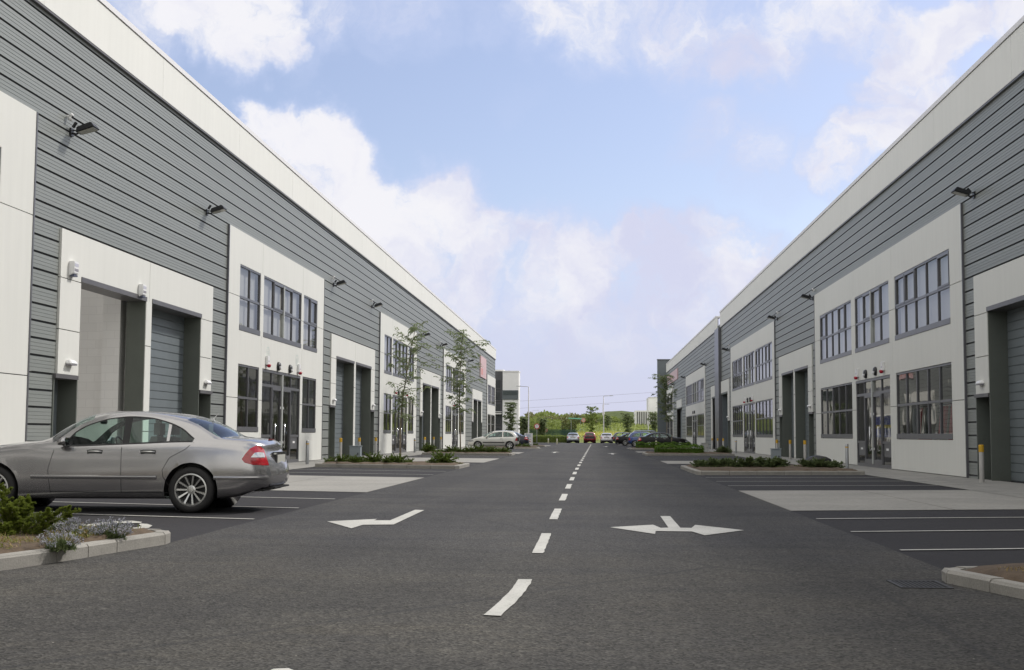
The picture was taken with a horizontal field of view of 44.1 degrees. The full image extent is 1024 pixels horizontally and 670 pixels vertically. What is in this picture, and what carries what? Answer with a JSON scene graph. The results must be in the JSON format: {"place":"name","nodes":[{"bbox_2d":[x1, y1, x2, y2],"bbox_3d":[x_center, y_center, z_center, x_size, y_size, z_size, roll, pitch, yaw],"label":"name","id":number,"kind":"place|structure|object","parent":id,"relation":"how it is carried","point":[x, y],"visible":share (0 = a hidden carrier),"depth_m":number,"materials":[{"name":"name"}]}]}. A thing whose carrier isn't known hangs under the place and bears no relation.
{"place":"outdoors","nodes":[
{"label":"outdoors","id":0,"kind":"place"},
{"bbox_2d":[0,521,135,548],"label":"dry grass","id":1,"kind":"structure","parent":0,"point":[1,535],"depth_m":12.05,"materials":[{"name":"plant"}]},
{"bbox_2d":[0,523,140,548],"bbox_3d":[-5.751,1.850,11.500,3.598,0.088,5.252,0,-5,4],"label":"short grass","id":2,"kind":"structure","parent":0,"point":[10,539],"depth_m":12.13,"materials":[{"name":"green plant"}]},
{"bbox_2d":[288,446,473,469],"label":"footpath","id":3,"kind":"structure","parent":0,"point":[299,464],"depth_m":52.65,"materials":[{"name":"grey concrete"}]},
{"bbox_2d":[502,402,517,435],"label":"young tree","id":4,"kind":"object","parent":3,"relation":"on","point":[511,408],"visible":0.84,"depth_m":167.90,"materials":[{"name":"green plant"}]},
{"bbox_2d":[0,442,1023,669],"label":"road","id":5,"kind":"structure","parent":0,"point":[586,556],"depth_m":9.44,"materials":[{"name":"grey asphalt"}]},
{"bbox_2d":[886,580,953,588],"bbox_3d":[3.220,1.981,9.991,0.400,0.028,0.500,0,-5,4],"label":"drain grate","id":6,"kind":"object","parent":5,"relation":"on","point":[918,584],"visible":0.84,"depth_m":9.97,"materials":[{"name":"metal"}]},
{"bbox_2d":[0,443,1023,570],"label":"parking bays","id":7,"kind":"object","parent":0,"point":[896,530],"depth_m":18.64,"materials":[{"name":"grey asphalt"}]},
{"bbox_2d":[0,525,170,570],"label":"planting bed","id":8,"kind":"object","parent":7,"relation":"on","point":[27,554],"visible":0.55,"depth_m":11.87,"materials":[{"name":"concrete"}]},
{"bbox_2d":[0,482,80,534],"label":"conifer shrub","id":9,"kind":"object","parent":8,"relation":"on","point":[17,513],"visible":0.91,"depth_m":12.44,"materials":[{"name":"green plant"}]},
{"bbox_2d":[33,513,81,532],"bbox_3d":[-4.671,1.936,12.881,0.554,0.278,0.566,0,-5,4],"label":"lavender clump","id":10,"kind":"object","parent":8,"relation":"on","point":[57,525],"visible":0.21,"depth_m":12.87,"materials":[{"name":"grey plant"}]},
{"bbox_2d":[35,529,83,552],"bbox_3d":[-4.064,1.851,11.421,0.430,0.218,0.436,0,-5,4],"label":"lavender clump","id":11,"kind":"object","parent":8,"relation":"on","point":[61,543],"visible":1,"depth_m":11.36,"materials":[{"name":"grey plant"}]},
{"bbox_2d":[56,517,94,537],"bbox_3d":[-4.328,1.934,12.558,0.394,0.237,0.347,0,-5,4],"label":"lavender clump","id":12,"kind":"object","parent":8,"relation":"on","point":[73,527],"visible":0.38,"depth_m":12.53,"materials":[{"name":"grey plant"}]},
{"bbox_2d":[87,516,132,538],"bbox_3d":[-3.967,1.919,12.524,0.487,0.253,0.462,0,-5,4],"label":"lavender clump","id":13,"kind":"object","parent":8,"relation":"on","point":[115,532],"visible":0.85,"depth_m":12.47,"materials":[{"name":"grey plant"}]},
{"bbox_2d":[0,411,288,512],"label":"parked saloon","id":14,"kind":"object","parent":7,"relation":"on","point":[204,468],"visible":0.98,"depth_m":18.54,"materials":[{"name":"silver metal"}]},
{"bbox_2d":[315,461,468,468],"bbox_3d":[-4.251,4.648,45.421,6.291,0.200,3.777,-1,-5,18],"label":"planting bed","id":15,"kind":"object","parent":7,"relation":"on","point":[421,465],"visible":0.76,"depth_m":43.64,"materials":[{"name":"concrete"}]},
{"bbox_2d":[349,446,361,457],"bbox_3d":[-5.773,4.436,46.652,0.440,0.700,0.365,0,-5,4],"label":"utility cabinet","id":16,"kind":"object","parent":15,"relation":"on","point":[355,450],"visible":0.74,"depth_m":46.50,"materials":[{"name":"grey metal"}]},
{"bbox_2d":[345,455,366,462],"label":"juniper shrub","id":17,"kind":"object","parent":15,"relation":"on","point":[354,459],"visible":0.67,"depth_m":45.25,"materials":[{"name":"green plant"}]},
{"bbox_2d":[363,451,382,461],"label":"juniper shrub","id":18,"kind":"object","parent":15,"relation":"on","point":[370,458],"visible":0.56,"depth_m":45.67,"materials":[{"name":"green plant"}]},
{"bbox_2d":[386,452,409,462],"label":"juniper shrub","id":19,"kind":"object","parent":15,"relation":"on","point":[396,458],"visible":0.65,"depth_m":45.13,"materials":[{"name":"green plant"}]},
{"bbox_2d":[385,320,441,456],"bbox_3d":[-4.415,2.386,55.983,2.575,6.234,2.476,0,-5,4],"label":"young tree","id":20,"kind":"object","parent":15,"relation":"on","point":[413,349],"visible":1,"depth_m":56.00,"materials":[{"name":"green plant"}]},
{"bbox_2d":[426,450,461,463],"bbox_3d":[-2.459,4.338,44.621,1.366,0.621,1.254,-4,-6,45],"label":"juniper shrub","id":21,"kind":"object","parent":15,"relation":"on","point":[440,458],"visible":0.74,"depth_m":44.35,"materials":[{"name":"green plant"}]},
{"bbox_2d":[422,451,514,455],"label":"planting bed","id":22,"kind":"object","parent":7,"relation":"on","point":[482,453],"visible":0.84,"depth_m":71.25,"materials":[{"name":"concrete"}]},
{"bbox_2d":[426,329,490,447],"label":"young tree","id":23,"kind":"object","parent":22,"relation":"on","point":[458,372],"visible":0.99,"depth_m":75.59,"materials":[{"name":"green plant"}]},
{"bbox_2d":[468,431,519,448],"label":"parked hatchback","id":24,"kind":"object","parent":7,"relation":"on","point":[512,441],"visible":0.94,"depth_m":103.47,"materials":[{"name":"beige paint"}]},
{"bbox_2d":[489,432,528,445],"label":"parked saloon","id":25,"kind":"object","parent":7,"relation":"on","point":[524,439],"visible":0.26,"depth_m":117.43,"materials":[{"name":"blue paint"}]},
{"bbox_2d":[518,416,529,434],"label":"young tree","id":26,"kind":"object","parent":7,"relation":"on","point":[524,425],"visible":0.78,"depth_m":177.61,"materials":[{"name":"green plant"}]},
{"bbox_2d":[533,434,566,442],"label":"rough hedge","id":27,"kind":"object","parent":7,"relation":"on","point":[561,439],"visible":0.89,"depth_m":186.98,"materials":[{"name":"green plant"}]},
{"bbox_2d":[567,433,579,442],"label":"parked saloon","id":28,"kind":"object","parent":7,"relation":"on","point":[573,437],"visible":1,"depth_m":184.92,"materials":[{"name":"silver metal"}]},
{"bbox_2d":[583,432,596,442],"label":"parked hatchback","id":29,"kind":"object","parent":7,"relation":"on","point":[589,436],"visible":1,"depth_m":184.64,"materials":[{"name":"red paint"}]},
{"bbox_2d":[600,433,612,442],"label":"parked saloon","id":30,"kind":"object","parent":7,"relation":"on","point":[605,437],"visible":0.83,"depth_m":184.74,"materials":[{"name":"silver metal"}]},
{"bbox_2d":[615,433,639,445],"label":"parked saloon","id":31,"kind":"object","parent":7,"relation":"on","point":[622,440],"visible":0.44,"depth_m":145.06,"materials":[{"name":"black paint"}]},
{"bbox_2d":[627,432,660,446],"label":"parked hatchback","id":32,"kind":"object","parent":7,"relation":"on","point":[632,439],"visible":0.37,"depth_m":129.18,"materials":[{"name":"blue paint"}]},
{"bbox_2d":[637,432,688,445],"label":"parked saloon","id":33,"kind":"object","parent":7,"relation":"on","point":[648,439],"visible":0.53,"depth_m":117.53,"materials":[{"name":"black paint"}]},
{"bbox_2d":[650,374,676,437],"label":"young tree","id":34,"kind":"object","parent":7,"relation":"on","point":[664,379],"visible":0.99,"depth_m":125.54,"materials":[{"name":"green plant"}]},
{"bbox_2d":[642,451,734,455],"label":"planting bed","id":35,"kind":"object","parent":7,"relation":"on","point":[649,453],"visible":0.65,"depth_m":73.54,"materials":[{"name":"concrete"}]},
{"bbox_2d":[654,443,705,452],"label":"clipped hedge","id":36,"kind":"object","parent":35,"relation":"on","point":[665,449],"visible":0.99,"depth_m":74.34,"materials":[{"name":"green plant"}]},
{"bbox_2d":[681,464,864,474],"bbox_3d":[8.357,4.419,41.636,5.200,0.200,8.397,0,-5,4],"label":"planting bed","id":37,"kind":"object","parent":7,"relation":"on","point":[789,470],"visible":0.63,"depth_m":38.38,"materials":[{"name":"concrete"}]},
{"bbox_2d":[704,456,729,466],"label":"grey green shrub","id":38,"kind":"object","parent":37,"relation":"on","point":[716,462],"visible":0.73,"depth_m":41.04,"materials":[{"name":"green plant"}]},
{"bbox_2d":[720,456,741,466],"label":"grey green shrub","id":39,"kind":"object","parent":37,"relation":"on","point":[730,463],"visible":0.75,"depth_m":41.03,"materials":[{"name":"green plant"}]},
{"bbox_2d":[731,456,758,466],"bbox_3d":[7.553,4.166,41.273,1.019,0.475,1.078,3,-5,-27],"label":"grey green shrub","id":40,"kind":"object","parent":37,"relation":"on","point":[748,462],"visible":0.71,"depth_m":41.10,"materials":[{"name":"green plant"}]},
{"bbox_2d":[757,455,786,466],"bbox_3d":[8.462,4.185,41.453,1.078,0.475,1.019,1,-5,-10],"label":"grey green shrub","id":41,"kind":"object","parent":37,"relation":"on","point":[774,461],"visible":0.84,"depth_m":41.30,"materials":[{"name":"green plant"}]},
{"bbox_2d":[805,457,834,466],"bbox_3d":[10.242,4.255,41.733,0.922,0.452,0.972,-4,-6,41],"label":"grey green shrub","id":42,"kind":"object","parent":37,"relation":"on","point":[819,462],"visible":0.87,"depth_m":41.61,"materials":[{"name":"green plant"}]},
{"bbox_2d":[942,563,1023,598],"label":"planting bed","id":43,"kind":"object","parent":7,"relation":"on","point":[995,579],"visible":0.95,"depth_m":9.74,"materials":[{"name":"concrete"}]},
{"bbox_2d":[106,0,1023,416],"label":"sky","id":44,"kind":"structure","parent":0,"point":[587,185],"materials":[{"name":"blue"}]},
{"bbox_2d":[561,411,633,434],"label":"hills","id":45,"kind":"structure","parent":0,"point":[614,414],"depth_m":681.66,"materials":[{"name":"green plant"}]},
{"bbox_2d":[571,426,656,442],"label":"hill","id":46,"kind":"structure","parent":0,"point":[582,441],"depth_m":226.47,"materials":[{"name":"green plant"}]},
{"bbox_2d":[534,417,547,436],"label":"young tree","id":47,"kind":"object","parent":46,"relation":"on","point":[542,424],"visible":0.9,"depth_m":199.37,"materials":[{"name":"green plant"}]},
{"bbox_2d":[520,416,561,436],"bbox_3d":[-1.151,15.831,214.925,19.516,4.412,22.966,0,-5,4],"label":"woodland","id":48,"kind":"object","parent":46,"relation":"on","point":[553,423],"visible":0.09,"depth_m":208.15,"materials":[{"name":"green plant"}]},
{"bbox_2d":[520,429,576,436],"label":"palisade fence","id":49,"kind":"object","parent":46,"relation":"on","point":[558,431],"visible":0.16,"depth_m":202.36,"materials":[{"name":"green metal"}]},
{"bbox_2d":[520,409,633,435],"bbox_3d":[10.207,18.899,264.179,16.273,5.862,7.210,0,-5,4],"label":"woodland","id":50,"kind":"object","parent":46,"relation":"on","point":[575,415],"visible":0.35,"depth_m":263.01,"materials":[{"name":"green plant"}]},
{"bbox_2d":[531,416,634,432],"bbox_3d":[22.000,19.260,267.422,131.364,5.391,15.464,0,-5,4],"label":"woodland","id":51,"kind":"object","parent":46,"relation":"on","point":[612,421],"visible":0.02,"depth_m":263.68,"materials":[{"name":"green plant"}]},
{"bbox_2d":[576,422,656,431],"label":"meadow","id":52,"kind":"structure","parent":0,"point":[635,426],"depth_m":239.15,"materials":[{"name":"green plant"}]},
{"bbox_2d":[273,445,1023,510],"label":"concrete apron","id":53,"kind":"object","parent":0,"point":[817,500],"visible":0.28,"depth_m":24.84,"materials":[{"name":"grey concrete"}]},
{"bbox_2d":[692,446,1023,497],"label":"footpath","id":54,"kind":"structure","parent":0,"point":[1005,488],"depth_m":34.60,"materials":[{"name":"grey concrete"}]},
{"bbox_2d":[978,445,984,482],"bbox_3d":[12.088,3.314,32.541,0.134,0.974,0.132,0,-5,4],"label":"bollard","id":55,"kind":"object","parent":54,"relation":"on","point":[981,463],"visible":1,"depth_m":32.50,"materials":[{"name":"metal"}]},
{"label":"ground","id":56,"kind":"structure","parent":0,"visible":0},
{"bbox_2d":[0,0,495,462],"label":"warehouse terrace","id":57,"kind":"structure","parent":56,"relation":"on","point":[142,178],"depth_m":36.84,"materials":[{"name":"grey metal"}]},
{"bbox_2d":[53,380,57,435],"bbox_3d":[-10.605,2.176,28.761,0.144,2.360,1.170,0,-5,4],"label":"side door","id":58,"kind":"structure","parent":57,"relation":"in","point":[56,381],"depth_m":29.27,"materials":[{"name":"silver metal"}]},
{"bbox_2d":[69,261,78,276],"bbox_3d":[-10.069,-1.515,29.055,0.134,0.350,0.260,0,-5,4],"label":"sensor box","id":59,"kind":"object","parent":57,"relation":"attached to","point":[73,268],"visible":1,"depth_m":28.94,"materials":[{"name":"white plastic"}]},
{"bbox_2d":[69,122,98,136],"bbox_3d":[-9.872,-4.743,29.147,0.611,0.325,0.375,0,-5,4],"label":"flood light","id":60,"kind":"object","parent":57,"relation":"attached to","point":[87,128],"visible":1,"depth_m":29.05,"materials":[{"name":"black metal"}]},
{"bbox_2d":[148,309,183,441],"bbox_3d":[-10.200,1.629,36.423,0.020,4.700,4.360,0,-5,4],"label":"loading door","id":61,"kind":"structure","parent":57,"relation":"in","point":[167,330],"depth_m":37.12,"materials":[{"name":"grey metal"}]},
{"bbox_2d":[206,205,226,215],"bbox_3d":[-9.221,-3.891,39.391,0.611,0.325,0.375,0,-5,4],"label":"flood light","id":62,"kind":"object","parent":57,"relation":"attached to","point":[218,209],"visible":1,"depth_m":39.28,"materials":[{"name":"black metal"}]},
{"bbox_2d":[235,364,258,431],"bbox_3d":[-9.228,2.224,44.033,0.115,2.280,2.700,0,-5,4],"label":"window","id":63,"kind":"structure","parent":57,"relation":"in","point":[240,429],"depth_m":44.08,"materials":[{"name":"clear glass"}]},
{"bbox_2d":[239,264,260,335],"bbox_3d":[-9.254,-1.195,44.306,0.205,2.240,2.700,0,-5,4],"label":"window","id":64,"kind":"structure","parent":57,"relation":"in","point":[247,279],"depth_m":44.36,"materials":[{"name":"clear glass"}]},
{"bbox_2d":[261,388,281,443],"bbox_3d":[-8.980,3.336,47.239,0.183,2.750,2.875,0,-5,4],"label":"door","id":65,"kind":"structure","parent":57,"relation":"in","point":[275,389],"depth_m":48.55,"materials":[{"name":"silver metal"}]},
{"bbox_2d":[263,276,301,347],"bbox_3d":[-8.945,-0.817,49.081,0.215,2.240,6.000,0,-5,4],"label":"window","id":66,"kind":"structure","parent":57,"relation":"in","point":[280,318],"depth_m":49.02,"materials":[{"name":"clear glass"}]},
{"bbox_2d":[282,389,297,459],"bbox_3d":[-8.790,3.574,50.239,0.183,2.750,2.875,0,-5,4],"label":"door","id":67,"kind":"structure","parent":57,"relation":"in","point":[292,439],"depth_m":50.16,"materials":[{"name":"silver metal"}]},
{"bbox_2d":[300,377,315,431],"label":"window","id":68,"kind":"structure","parent":57,"relation":"in","point":[306,429],"depth_m":53.53,"materials":[{"name":"clear glass"}]},
{"bbox_2d":[303,295,316,352],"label":"window","id":69,"kind":"structure","parent":57,"relation":"in","point":[308,304],"depth_m":53.83,"materials":[{"name":"clear glass"}]},
{"bbox_2d":[334,362,343,456],"bbox_3d":[-8.621,3.597,61.268,0.020,4.700,4.485,0,-5,4],"label":"loading door","id":70,"kind":"structure","parent":57,"relation":"in","point":[339,366],"depth_m":62.52,"materials":[{"name":"grey metal"}]},
{"bbox_2d":[355,367,361,445],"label":"loading door","id":71,"kind":"structure","parent":57,"relation":"in","point":[358,371],"depth_m":67.60,"materials":[{"name":"grey metal"}]},
{"bbox_2d":[383,393,390,432],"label":"window","id":72,"kind":"structure","parent":57,"relation":"in","point":[384,431],"depth_m":74.44,"materials":[{"name":"clear glass"}]},
{"bbox_2d":[384,335,391,374],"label":"window","id":73,"kind":"structure","parent":57,"relation":"in","point":[386,350],"depth_m":74.39,"materials":[{"name":"clear glass"}]},
{"bbox_2d":[393,339,407,379],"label":"window","id":74,"kind":"structure","parent":57,"relation":"in","point":[401,348],"depth_m":78.52,"materials":[{"name":"clear glass"}]},
{"bbox_2d":[408,398,412,432],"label":"window","id":75,"kind":"structure","parent":57,"relation":"in","point":[410,406],"depth_m":83.56,"materials":[{"name":"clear glass"}]},
{"bbox_2d":[445,406,450,433],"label":"window","id":76,"kind":"structure","parent":57,"relation":"in","point":[448,410],"depth_m":105.44,"materials":[{"name":"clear glass"}]},
{"bbox_2d":[446,365,451,392],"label":"window","id":77,"kind":"structure","parent":57,"relation":"in","point":[448,372],"depth_m":105.80,"materials":[{"name":"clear glass"}]},
{"bbox_2d":[480,356,485,378],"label":"sign board","id":78,"kind":"object","parent":57,"relation":"attached to","point":[482,368],"visible":0.96,"depth_m":138.45,"materials":[{"name":"pink plastic"}]},
{"bbox_2d":[495,370,519,436],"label":"office block","id":79,"kind":"structure","parent":56,"relation":"on","point":[507,384],"depth_m":184.95,"materials":[{"name":"white paint"}]},
{"bbox_2d":[583,406,599,432],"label":"young tree","id":80,"kind":"object","parent":56,"relation":"on","point":[592,416],"visible":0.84,"depth_m":222.95,"materials":[{"name":"green plant"}]},
{"bbox_2d":[620,413,634,436],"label":"young tree","id":81,"kind":"object","parent":56,"relation":"on","point":[627,421],"visible":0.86,"depth_m":212.45,"materials":[{"name":"green plant"}]},
{"bbox_2d":[634,411,655,426],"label":"office block","id":82,"kind":"structure","parent":56,"relation":"on","point":[640,417],"depth_m":254.30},
{"bbox_2d":[646,397,656,410],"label":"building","id":83,"kind":"structure","parent":56,"relation":"on","point":[652,403],"depth_m":268.34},
{"bbox_2d":[647,411,656,435],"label":"young tree","id":84,"kind":"object","parent":56,"relation":"on","point":[653,424],"visible":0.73,"depth_m":204.18,"materials":[{"name":"green plant"}]},
{"bbox_2d":[657,316,722,448],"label":"warehouse terrace","id":85,"kind":"structure","parent":56,"relation":"on","point":[698,390],"depth_m":128.89,"materials":[{"name":"grey metal"}]},
{"bbox_2d":[686,384,691,406],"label":"window","id":86,"kind":"structure","parent":85,"relation":"in","point":[689,388],"depth_m":139.65,"materials":[{"name":"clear glass"}]},
{"bbox_2d":[686,416,691,436],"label":"window","id":87,"kind":"structure","parent":85,"relation":"in","point":[688,419],"depth_m":139.48,"materials":[{"name":"clear glass"}]},
{"bbox_2d":[697,378,703,402],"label":"window","id":88,"kind":"structure","parent":85,"relation":"in","point":[700,384],"depth_m":125.46,"materials":[{"name":"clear glass"}]},
{"bbox_2d":[697,413,703,436],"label":"window","id":89,"kind":"structure","parent":85,"relation":"in","point":[700,417],"depth_m":125.43,"materials":[{"name":"clear glass"}]},
{"bbox_2d":[719,15,1023,481],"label":"warehouse terrace","id":90,"kind":"structure","parent":56,"relation":"on","point":[902,260],"depth_m":43.05,"materials":[{"name":"grey metal"}]},
{"bbox_2d":[732,357,742,390],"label":"window","id":91,"kind":"structure","parent":90,"relation":"in","point":[737,377],"depth_m":93.49,"materials":[{"name":"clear glass"}]},
{"bbox_2d":[733,405,742,436],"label":"window","id":92,"kind":"structure","parent":90,"relation":"in","point":[737,410],"depth_m":92.83,"materials":[{"name":"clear glass"}]},
{"bbox_2d":[743,351,754,387],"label":"window","id":93,"kind":"structure","parent":90,"relation":"in","point":[748,360],"depth_m":86.25,"materials":[{"name":"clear glass"}]},
{"bbox_2d":[755,342,771,383],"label":"window","id":94,"kind":"structure","parent":90,"relation":"in","point":[763,355],"depth_m":78.91,"materials":[{"name":"clear glass"}]},
{"bbox_2d":[756,399,772,436],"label":"window","id":95,"kind":"structure","parent":90,"relation":"in","point":[764,409],"depth_m":78.80,"materials":[{"name":"grey glass"}]},
{"bbox_2d":[791,375,793,456],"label":"loading door","id":96,"kind":"structure","parent":90,"relation":"in","point":[792,393],"depth_m":70.72,"materials":[{"name":"grey metal"}]},
{"bbox_2d":[805,371,808,457],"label":"loading door","id":97,"kind":"structure","parent":90,"relation":"in","point":[806,373],"depth_m":66.10,"materials":[{"name":"grey metal"}]},
{"bbox_2d":[820,300,851,363],"bbox_3d":[14.308,-0.044,55.734,0.205,2.240,7.200,0,-5,4],"label":"window","id":98,"kind":"structure","parent":90,"relation":"in","point":[837,325],"depth_m":56.04,"materials":[{"name":"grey glass"}]},
{"bbox_2d":[821,383,852,437],"bbox_3d":[14.244,3.375,55.467,0.115,2.280,7.200,0,-5,4],"label":"window","id":99,"kind":"structure","parent":90,"relation":"in","point":[840,435],"depth_m":56.08,"materials":[{"name":"grey glass"}]},
{"bbox_2d":[858,395,871,463],"bbox_3d":[13.828,3.709,49.620,0.183,2.630,2.825,0,-5,4],"label":"door","id":100,"kind":"structure","parent":90,"relation":"in","point":[863,445],"depth_m":49.50,"materials":[{"name":"silver metal"}]},
{"bbox_2d":[855,281,888,352],"bbox_3d":[13.842,-0.619,48.472,0.215,2.240,5.900,0,-5,4],"label":"window","id":101,"kind":"structure","parent":90,"relation":"in","point":[874,304],"depth_m":48.42,"materials":[{"name":"clear glass"}]},
{"bbox_2d":[873,394,890,464],"bbox_3d":[13.641,3.476,46.670,0.183,2.630,2.825,0,-5,4],"label":"door","id":102,"kind":"structure","parent":90,"relation":"in","point":[887,444],"depth_m":46.90,"materials":[{"name":"silver metal"}]},
{"bbox_2d":[876,414,890,436],"bbox_3d":[14.395,3.515,48.963,0.090,0.880,3.500,0,-5,4],"label":"window poster","id":103,"kind":"object","parent":90,"relation":"attached to","point":[887,423],"depth_m":48.63,"materials":[{"name":"blue paper"}]},
{"bbox_2d":[895,249,950,339],"bbox_3d":[13.385,-1.195,41.209,0.205,2.240,6.900,0,-5,4],"label":"window","id":104,"kind":"structure","parent":90,"relation":"in","point":[924,304],"depth_m":41.24,"materials":[{"name":"clear glass"}]},
{"bbox_2d":[912,405,938,439],"bbox_3d":[13.979,3.472,42.510,0.436,2.187,2.740,0,-5,4],"label":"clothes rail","id":105,"kind":"object","parent":90,"relation":"on","point":[923,420],"visible":0.52,"depth_m":42.46,"materials":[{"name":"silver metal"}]},
{"bbox_2d":[896,363,954,438],"bbox_3d":[13.321,2.225,40.942,0.115,2.280,6.900,0,-5,4],"label":"window","id":106,"kind":"structure","parent":90,"relation":"in","point":[899,436],"depth_m":41.19,"materials":[{"name":"grey glass"}]},
{"bbox_2d":[935,403,952,439],"bbox_3d":[13.674,3.216,39.283,0.436,2.187,2.840,0,-5,4],"label":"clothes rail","id":107,"kind":"object","parent":90,"relation":"on","point":[947,419],"visible":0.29,"depth_m":39.51,"materials":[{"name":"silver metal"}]},
{"bbox_2d":[951,187,975,198],"bbox_3d":[12.679,-3.998,35.495,0.611,0.325,0.375,0,-5,4],"label":"flood light","id":108,"kind":"object","parent":90,"relation":"attached to","point":[959,191],"visible":1,"depth_m":35.39,"materials":[{"name":"black metal"}]},
{"bbox_2d":[1007,306,1023,481],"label":"loading door","id":109,"kind":"structure","parent":90,"relation":"in","point":[1015,317],"depth_m":33.37,"materials":[{"name":"grey metal"}]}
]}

